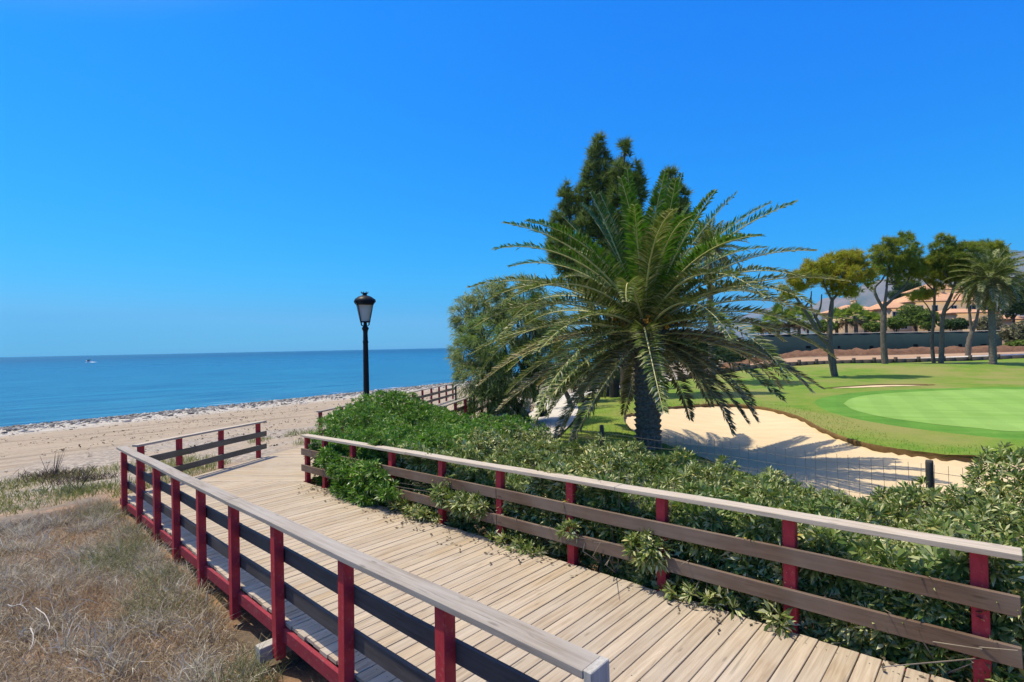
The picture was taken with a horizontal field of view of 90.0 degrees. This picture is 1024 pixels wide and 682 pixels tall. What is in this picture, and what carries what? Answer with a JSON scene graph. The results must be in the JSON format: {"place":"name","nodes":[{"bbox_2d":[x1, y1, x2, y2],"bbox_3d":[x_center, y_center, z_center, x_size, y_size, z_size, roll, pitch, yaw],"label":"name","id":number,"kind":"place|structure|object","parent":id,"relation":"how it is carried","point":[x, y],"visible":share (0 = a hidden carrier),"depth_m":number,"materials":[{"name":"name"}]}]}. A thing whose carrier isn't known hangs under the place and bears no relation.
{"place":"outdoors","nodes":[
{"label":"outdoors","id":0,"kind":"place"},
{"bbox_2d":[0,345,606,426],"bbox_3d":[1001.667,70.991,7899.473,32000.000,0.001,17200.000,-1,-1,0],"label":"sea","id":1,"kind":"structure","parent":0,"point":[39,389],"depth_m":109.01,"materials":[{"name":"liquid"}]},
{"bbox_2d":[0,341,1023,681],"bbox_3d":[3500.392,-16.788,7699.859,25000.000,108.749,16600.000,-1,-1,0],"label":"ground","id":2,"kind":"structure","parent":0,"point":[16,453],"depth_m":20.09,"materials":[{"name":"beige sand"}]},
{"bbox_2d":[0,489,83,513],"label":"creeping weeds","id":3,"kind":"object","parent":2,"relation":"on","point":[30,501],"visible":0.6,"depth_m":12.41,"materials":[{"name":"green plant"}]},
{"bbox_2d":[0,508,88,534],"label":"withered scrub","id":4,"kind":"object","parent":2,"relation":"on","point":[39,519],"visible":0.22,"depth_m":9.56,"materials":[{"name":"brown plant"}]},
{"bbox_2d":[0,453,98,483],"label":"dry bush","id":5,"kind":"object","parent":2,"relation":"on","point":[47,474],"visible":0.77,"depth_m":16.33,"materials":[{"name":"green plant"}]},
{"bbox_2d":[12,473,133,500],"bbox_3d":[-11.145,3.677,13.234,2.586,0.460,1.971,-1,-1,17],"label":"dry bush","id":6,"kind":"object","parent":2,"relation":"on","point":[60,493],"visible":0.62,"depth_m":13.16,"materials":[{"name":"green plant"}]},
{"bbox_2d":[32,465,130,486],"bbox_3d":[-12.933,3.962,15.262,3.048,0.460,1.928,-1,-1,22],"label":"dry bush","id":7,"kind":"object","parent":2,"relation":"on","point":[83,478],"visible":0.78,"depth_m":15.30,"materials":[{"name":"green plant"}]},
{"bbox_2d":[0,532,183,604],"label":"dry brush","id":8,"kind":"object","parent":2,"relation":"on","point":[105,575],"visible":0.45,"depth_m":7.03,"materials":[{"name":"plant"}]},
{"bbox_2d":[0,493,311,681],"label":"dry grass","id":9,"kind":"structure","parent":2,"relation":"on","point":[81,593],"depth_m":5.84,"materials":[{"name":"beige plant"}]},
{"bbox_2d":[7,593,31,611],"bbox_3d":[-5.445,2.890,5.695,0.261,0.174,0.119,-1,-1,8],"label":"dry stick","id":10,"kind":"object","parent":9,"relation":"on","point":[20,603],"visible":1,"depth_m":5.66,"materials":[{"name":"grey wood"}]},
{"bbox_2d":[35,607,49,629],"bbox_3d":[-4.958,2.930,5.421,0.558,0.069,0.036,-2,-1,37],"label":"dry stick","id":11,"kind":"object","parent":9,"relation":"on","point":[44,614],"visible":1,"depth_m":5.43,"materials":[{"name":"beige wood"}]},
{"bbox_2d":[0,427,346,515],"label":"beach weeds","id":12,"kind":"object","parent":2,"relation":"on","point":[14,482],"visible":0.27,"depth_m":13.78,"materials":[{"name":"green plant"}]},
{"bbox_2d":[0,386,561,493],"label":"beach wrack","id":13,"kind":"object","parent":2,"relation":"on","point":[63,449],"visible":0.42,"depth_m":29.22,"materials":[{"name":"brown plant"}]},
{"bbox_2d":[0,366,620,434],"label":"shore pebbles","id":14,"kind":"object","parent":2,"relation":"on","point":[97,420],"visible":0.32,"depth_m":47.02,"materials":[{"name":"grey gravel"}]},
{"bbox_2d":[354,291,375,425],"bbox_3d":[-4.558,0.956,15.992,0.664,5.004,0.664,-1,-1,-26],"label":"street lamp","id":15,"kind":"object","parent":2,"relation":"on","point":[364,303],"visible":0.81,"depth_m":15.91,"materials":[{"name":"black metal"}]},
{"bbox_2d":[303,389,553,510],"bbox_3d":[-2.970,2.571,13.069,8.216,2.612,5.833,-2,-1,44],"label":"hedge shrub","id":16,"kind":"object","parent":2,"relation":"on","point":[396,421],"visible":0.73,"depth_m":11.37,"materials":[{"name":"green plant"}]},
{"bbox_2d":[445,272,571,420],"bbox_3d":[-0.160,0.318,20.645,5.500,6.561,4.114,-1,-1,0],"label":"tamarisk","id":17,"kind":"object","parent":2,"relation":"on","point":[493,386],"visible":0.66,"depth_m":20.22,"materials":[{"name":"green plant"}]},
{"bbox_2d":[498,398,529,422],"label":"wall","id":18,"kind":"structure","parent":2,"relation":"on","point":[512,410],"depth_m":21.54,"materials":[{"name":"concrete"}]},
{"bbox_2d":[120,398,954,681],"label":"boardwalk","id":19,"kind":"structure","parent":2,"relation":"on","point":[636,633],"depth_m":5.12,"materials":[{"name":"beige wood"}]},
{"bbox_2d":[132,421,266,490],"bbox_3d":[-7.383,2.857,12.501,0.168,1.385,3.874,-1,-1,13],"label":"railing","id":20,"kind":"object","parent":19,"relation":"on","point":[179,452],"visible":0.69,"depth_m":12.43,"materials":[{"name":"red paint"}]},
{"bbox_2d":[116,446,609,681],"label":"railing","id":21,"kind":"object","parent":19,"relation":"on","point":[445,644],"visible":0.94,"depth_m":4.04,"materials":[{"name":"red paint"}]},
{"bbox_2d":[316,383,454,435],"bbox_3d":[-4.984,3.146,24.818,0.168,1.606,16.508,-1,-1,9],"label":"railing","id":22,"kind":"object","parent":19,"relation":"on","point":[430,394],"visible":0.38,"depth_m":28.14,"materials":[{"name":"red paint"}]},
{"bbox_2d":[441,394,499,416],"bbox_3d":[-0.967,2.974,24.820,0.168,1.609,16.501,-1,-1,9],"label":"railing","id":23,"kind":"object","parent":19,"relation":"on","point":[464,407],"visible":0.15,"depth_m":19.22,"materials":[{"name":"red paint"}]},
{"bbox_2d":[369,462,674,561],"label":"leafy branches","id":24,"kind":"object","parent":19,"relation":"on","point":[633,502],"visible":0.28,"depth_m":5.75,"materials":[{"name":"green plant"}]},
{"bbox_2d":[298,485,933,681],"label":"leaf litter","id":25,"kind":"object","parent":19,"relation":"on","point":[883,664],"visible":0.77,"depth_m":6.57,"materials":[{"name":"brown plant"}]},
{"bbox_2d":[301,434,1023,681],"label":"railing","id":26,"kind":"object","parent":19,"relation":"on","point":[976,595],"visible":0.78,"depth_m":4.51,"materials":[{"name":"red paint"}]},
{"bbox_2d":[540,325,596,403],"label":"olive tree","id":27,"kind":"object","parent":2,"relation":"on","point":[577,383],"visible":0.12,"depth_m":25.86,"materials":[{"name":"green plant"}]},
{"bbox_2d":[371,420,769,587],"bbox_3d":[0.894,2.576,8.765,6.296,2.007,5.053,-2,-1,45],"label":"hedge shrub","id":28,"kind":"object","parent":2,"relation":"on","point":[533,451],"visible":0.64,"depth_m":7.81,"materials":[{"name":"green plant"}]},
{"bbox_2d":[677,349,719,368],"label":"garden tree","id":29,"kind":"object","parent":2,"relation":"on","point":[700,362],"visible":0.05,"depth_m":72.27,"materials":[{"name":"green plant"}]},
{"bbox_2d":[440,408,1000,513],"bbox_3d":[3.707,2.557,9.619,17.760,1.545,0.118,-2,-1,44],"label":"wire fence","id":30,"kind":"object","parent":2,"relation":"on","point":[929,471],"visible":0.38,"depth_m":8.44,"materials":[{"name":"grey metal"}]},
{"bbox_2d":[716,343,753,360],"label":"garden tree","id":31,"kind":"object","parent":2,"relation":"on","point":[729,352],"visible":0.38,"depth_m":82.48,"materials":[{"name":"green plant"}]},
{"bbox_2d":[752,323,765,334],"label":"garden shrub","id":32,"kind":"object","parent":2,"relation":"on","point":[756,327],"visible":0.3,"depth_m":107.30,"materials":[{"name":"green plant"}]},
{"bbox_2d":[759,311,779,333],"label":"fan palm","id":33,"kind":"object","parent":2,"relation":"on","point":[768,318],"visible":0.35,"depth_m":103.60,"materials":[{"name":"green plant"}]},
{"bbox_2d":[771,301,787,333],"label":"tree","id":34,"kind":"object","parent":2,"relation":"on","point":[778,307],"visible":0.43,"depth_m":105.48,"materials":[{"name":"green plant"}]},
{"bbox_2d":[780,309,796,334],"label":"fan palm","id":35,"kind":"object","parent":2,"relation":"on","point":[788,324],"visible":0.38,"depth_m":106.42,"materials":[{"name":"green plant"}]},
{"bbox_2d":[790,301,808,333],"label":"fan palm","id":36,"kind":"object","parent":2,"relation":"on","point":[799,312],"visible":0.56,"depth_m":104.65,"materials":[{"name":"green plant"}]},
{"bbox_2d":[800,311,814,333],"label":"fan palm","id":37,"kind":"object","parent":2,"relation":"on","point":[809,324],"visible":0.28,"depth_m":107.67,"materials":[{"name":"green plant"}]},
{"bbox_2d":[621,440,1023,681],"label":"hedge shrub","id":38,"kind":"object","parent":2,"relation":"on","point":[979,513],"visible":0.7,"depth_m":4.90,"materials":[{"name":"green plant"}]},
{"bbox_2d":[814,319,837,332],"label":"garden shrub","id":39,"kind":"object","parent":2,"relation":"on","point":[823,322],"visible":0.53,"depth_m":104.88,"materials":[{"name":"green plant"}]},
{"bbox_2d":[833,306,845,332],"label":"fan palm","id":40,"kind":"object","parent":2,"relation":"on","point":[835,313],"visible":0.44,"depth_m":106.40,"materials":[{"name":"green plant"}]},
{"bbox_2d":[837,307,853,332],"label":"fan palm","id":41,"kind":"object","parent":2,"relation":"on","point":[844,311],"visible":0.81,"depth_m":104.76,"materials":[{"name":"green plant"}]},
{"bbox_2d":[819,300,875,333],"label":"villa","id":42,"kind":"object","parent":2,"relation":"on","point":[860,330],"visible":0.09,"depth_m":151.45,"materials":[{"name":"concrete"}]},
{"bbox_2d":[845,301,865,333],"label":"fan palm","id":43,"kind":"object","parent":2,"relation":"on","point":[856,308],"visible":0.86,"depth_m":103.53,"materials":[{"name":"green plant"}]},
{"bbox_2d":[858,309,874,332],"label":"fan palm","id":44,"kind":"object","parent":2,"relation":"on","point":[866,311],"visible":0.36,"depth_m":105.34,"materials":[{"name":"green plant"}]},
{"bbox_2d":[864,311,880,331],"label":"fan palm","id":45,"kind":"object","parent":2,"relation":"on","point":[875,316],"visible":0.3,"depth_m":104.55,"materials":[{"name":"green plant"}]},
{"bbox_2d":[862,321,888,331],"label":"garden shrub","id":46,"kind":"object","parent":2,"relation":"on","point":[872,326],"visible":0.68,"depth_m":99.55,"materials":[{"name":"green plant"}]},
{"bbox_2d":[755,330,1001,356],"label":"screen fence","id":47,"kind":"object","parent":2,"relation":"on","point":[871,340],"visible":0.47,"depth_m":90.19,"materials":[{"name":"grey fabric"}]},
{"bbox_2d":[870,301,911,332],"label":"villa","id":48,"kind":"object","parent":2,"relation":"on","point":[892,306],"visible":0.24,"depth_m":145.07,"materials":[{"name":"concrete"}]},
{"bbox_2d":[887,290,905,299],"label":"garden tree","id":49,"kind":"object","parent":2,"relation":"on","point":[890,295],"visible":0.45,"depth_m":199.08,"materials":[{"name":"green plant"}]},
{"bbox_2d":[887,315,909,331],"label":"garden shrub","id":50,"kind":"object","parent":2,"relation":"on","point":[896,322],"visible":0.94,"depth_m":98.83,"materials":[{"name":"green plant"}]},
{"bbox_2d":[891,280,921,290],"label":"garden tree","id":51,"kind":"object","parent":2,"relation":"on","point":[915,284],"visible":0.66,"depth_m":212.16,"materials":[{"name":"green plant"}]},
{"bbox_2d":[895,304,932,331],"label":"garden tree","id":52,"kind":"object","parent":2,"relation":"on","point":[911,312],"visible":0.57,"depth_m":111.07,"materials":[{"name":"green plant"}]},
{"bbox_2d":[912,310,939,330],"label":"garden tree","id":53,"kind":"object","parent":2,"relation":"on","point":[924,320],"visible":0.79,"depth_m":107.40,"materials":[{"name":"green plant"}]},
{"bbox_2d":[902,284,963,295],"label":"villa","id":54,"kind":"object","parent":2,"relation":"on","point":[947,289],"visible":0.09,"depth_m":186.17,"materials":[{"name":"concrete"}]},
{"bbox_2d":[893,289,987,332],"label":"villa","id":55,"kind":"object","parent":2,"relation":"on","point":[941,300],"visible":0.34,"depth_m":165.11,"materials":[{"name":"ceramic"}]},
{"bbox_2d":[937,317,972,330],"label":"garden shrub","id":56,"kind":"object","parent":2,"relation":"on","point":[956,324],"visible":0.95,"depth_m":99.09,"materials":[{"name":"green plant"}]},
{"bbox_2d":[918,309,999,332],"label":"villa","id":57,"kind":"object","parent":2,"relation":"on","point":[955,313],"visible":0.06,"depth_m":140.37,"materials":[{"name":"paint"}]},
{"bbox_2d":[972,314,1004,329],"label":"garden shrub","id":58,"kind":"object","parent":2,"relation":"on","point":[982,323],"visible":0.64,"depth_m":95.10,"materials":[{"name":"green plant"}]},
{"bbox_2d":[963,315,1023,331],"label":"villa","id":59,"kind":"object","parent":2,"relation":"on","point":[1008,322],"visible":0.04,"depth_m":120.76,"materials":[{"name":"paint"}]},
{"bbox_2d":[996,325,1016,342],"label":"scrub bush","id":60,"kind":"object","parent":2,"relation":"on","point":[1005,335],"visible":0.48,"depth_m":75.95,"materials":[{"name":"green plant"}]},
{"bbox_2d":[997,281,1023,329],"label":"garden tree","id":61,"kind":"object","parent":2,"relation":"on","point":[1016,309],"visible":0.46,"depth_m":104.10,"materials":[{"name":"green plant"}]},
{"bbox_2d":[1002,340,1023,345],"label":"scrub bush","id":62,"kind":"object","parent":2,"relation":"on","point":[1017,343],"visible":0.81,"depth_m":71.59,"materials":[{"name":"green plant"}]},
{"bbox_2d":[1008,320,1023,339],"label":"scrub bush","id":63,"kind":"object","parent":2,"relation":"on","point":[1018,333],"visible":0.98,"depth_m":73.92,"materials":[{"name":"green plant"}]},
{"bbox_2d":[1011,274,1023,286],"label":"garden tree","id":64,"kind":"object","parent":2,"relation":"on","point":[1019,278],"visible":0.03,"depth_m":120.08,"materials":[{"name":"green plant"}]},
{"bbox_2d":[0,0,1023,356],"label":"sky","id":65,"kind":"structure","parent":0,"point":[177,176],"materials":[{"name":"blue"}]},
{"bbox_2d":[469,354,1023,457],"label":"cart path","id":66,"kind":"structure","parent":0,"point":[554,414],"depth_m":23.31,"materials":[{"name":"concrete"}]},
{"bbox_2d":[691,304,809,339],"bbox_3d":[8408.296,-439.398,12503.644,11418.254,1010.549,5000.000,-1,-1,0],"label":"mountain","id":67,"kind":"structure","parent":0,"point":[752,315],"depth_m":11794.78,"materials":[{"name":"grey stone"}]},
{"bbox_2d":[557,358,1023,556],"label":"lawn","id":68,"kind":"structure","parent":0,"point":[797,394],"depth_m":29.14,"materials":[{"name":"green plant"}]},
{"bbox_2d":[541,176,608,396],"bbox_3d":[4.248,-3.345,32.090,4.990,14.155,2.926,-1,-1,0],"label":"dark pine","id":69,"kind":"object","parent":68,"relation":"on","point":[567,207],"visible":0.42,"depth_m":31.71,"materials":[{"name":"green plant"}]},
{"bbox_2d":[568,337,620,402],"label":"olive tree","id":70,"kind":"object","parent":68,"relation":"on","point":[586,373],"visible":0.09,"depth_m":28.79,"materials":[{"name":"green plant"}]},
{"bbox_2d":[571,129,619,397],"bbox_3d":[5.238,-4.728,31.070,3.546,16.483,3.133,-1,-1,0],"label":"dark pine","id":71,"kind":"object","parent":68,"relation":"on","point":[593,176],"visible":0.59,"depth_m":30.74,"materials":[{"name":"green plant"}]},
{"bbox_2d":[597,134,651,397],"bbox_3d":[6.580,-4.434,30.111,3.748,15.562,3.418,-1,-1,0],"label":"dark pine","id":72,"kind":"object","parent":68,"relation":"on","point":[618,165],"visible":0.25,"depth_m":29.79,"materials":[{"name":"green plant"}]},
{"bbox_2d":[588,337,674,390],"bbox_3d":[8.329,1.013,36.010,6.907,5.538,3.924,-1,-1,0],"label":"olive tree","id":73,"kind":"object","parent":68,"relation":"on","point":[633,367],"visible":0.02,"depth_m":35.82,"materials":[{"name":"green plant"}]},
{"bbox_2d":[464,167,850,449],"bbox_3d":[3.745,-0.686,14.964,10.103,7.801,10.702,-1,-1,0],"label":"date palm","id":74,"kind":"object","parent":68,"relation":"on","point":[643,283],"visible":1,"depth_m":13.96,"materials":[{"name":"green plant"}]},
{"bbox_2d":[649,164,693,266],"bbox_3d":[9.305,-3.915,31.555,4.240,14.358,3.115,-1,-1,0],"label":"dark pine","id":75,"kind":"object","parent":68,"relation":"on","point":[683,201],"visible":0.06,"depth_m":31.23,"materials":[{"name":"green plant"}]},
{"bbox_2d":[683,217,750,382],"bbox_3d":[14.763,-3.009,37.862,5.542,12.245,5.252,-2,-1,30],"label":"tall palm","id":76,"kind":"object","parent":68,"relation":"on","point":[709,229],"visible":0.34,"depth_m":37.27,"materials":[{"name":"green plant"}]},
{"bbox_2d":[624,403,1023,469],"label":"bunker edge","id":77,"kind":"object","parent":68,"relation":"on","point":[928,455],"visible":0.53,"depth_m":14.61,"materials":[{"name":"brown soil"}]},
{"bbox_2d":[776,246,881,376],"bbox_3d":[24.985,-2.273,40.205,8.516,10.482,4.187,-1,-1,0],"label":"pine tree","id":78,"kind":"object","parent":68,"relation":"on","point":[846,264],"visible":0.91,"depth_m":39.98,"materials":[{"name":"green plant"}]},
{"bbox_2d":[677,354,1023,380],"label":"timber edging","id":79,"kind":"object","parent":68,"relation":"on","point":[875,360],"visible":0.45,"depth_m":53.68,"materials":[{"name":"brown wood"}]},
{"bbox_2d":[840,385,913,387],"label":"bunker sand","id":80,"kind":"structure","parent":68,"relation":"on","point":[875,386],"depth_m":33.24,"materials":[{"name":"beige sand"}]},
{"bbox_2d":[829,384,934,387],"bbox_3d":[23.477,2.939,33.022,7.677,0.177,1.329,-1,-1,-7],"label":"bunker edge","id":81,"kind":"object","parent":68,"relation":"on","point":[885,384],"visible":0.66,"depth_m":33.44,"materials":[{"name":"brown soil"}]},
{"bbox_2d":[866,228,929,363],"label":"pine tree","id":82,"kind":"object","parent":68,"relation":"on","point":[906,261],"visible":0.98,"depth_m":49.74,"materials":[{"name":"green plant"}]},
{"bbox_2d":[814,387,1023,439],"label":"green collar","id":83,"kind":"object","parent":68,"relation":"on","point":[835,404],"visible":0.98,"depth_m":19.89,"materials":[{"name":"green plant"}]},
{"bbox_2d":[844,389,1023,430],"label":"putting green","id":84,"kind":"object","parent":83,"relation":"on","point":[998,409],"visible":1,"depth_m":22.45,"materials":[{"name":"green plant"}]},
{"bbox_2d":[904,257,954,362],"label":"pine tree","id":85,"kind":"object","parent":68,"relation":"on","point":[923,294],"visible":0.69,"depth_m":50.34,"materials":[{"name":"green plant"}]},
{"bbox_2d":[924,231,985,362],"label":"pine tree","id":86,"kind":"object","parent":68,"relation":"on","point":[941,255],"visible":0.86,"depth_m":49.31,"materials":[{"name":"green plant"}]},
{"bbox_2d":[941,243,1023,364],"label":"tall palm","id":87,"kind":"object","parent":68,"relation":"on","point":[987,284],"visible":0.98,"depth_m":46.58,"materials":[{"name":"green plant"}]},
{"bbox_2d":[625,406,1023,537],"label":"bunker sand","id":88,"kind":"structure","parent":0,"point":[783,434],"depth_m":14.94,"materials":[{"name":"beige sand"}]},
{"bbox_2d":[720,345,1023,368],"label":"earth bank","id":89,"kind":"structure","parent":0,"point":[910,350],"depth_m":69.22,"materials":[{"name":"brown soil"}]},
{"bbox_2d":[745,352,1023,365],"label":"bare earth strip","id":90,"kind":"object","parent":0,"point":[861,357],"visible":0.53,"depth_m":60.44,"materials":[{"name":"beige soil"}]},
{"bbox_2d":[955,238,1015,355],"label":"pine tree","id":91,"kind":"object","parent":90,"relation":"on","point":[996,244],"visible":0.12,"depth_m":59.78,"materials":[{"name":"green plant"}]},
{"bbox_2d":[780,250,1023,333],"bbox_3d":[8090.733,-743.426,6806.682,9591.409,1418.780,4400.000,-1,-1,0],"label":"mountain","id":92,"kind":"structure","parent":0,"point":[866,298],"depth_m":6637.61,"materials":[{"name":"stone"}]}
]}

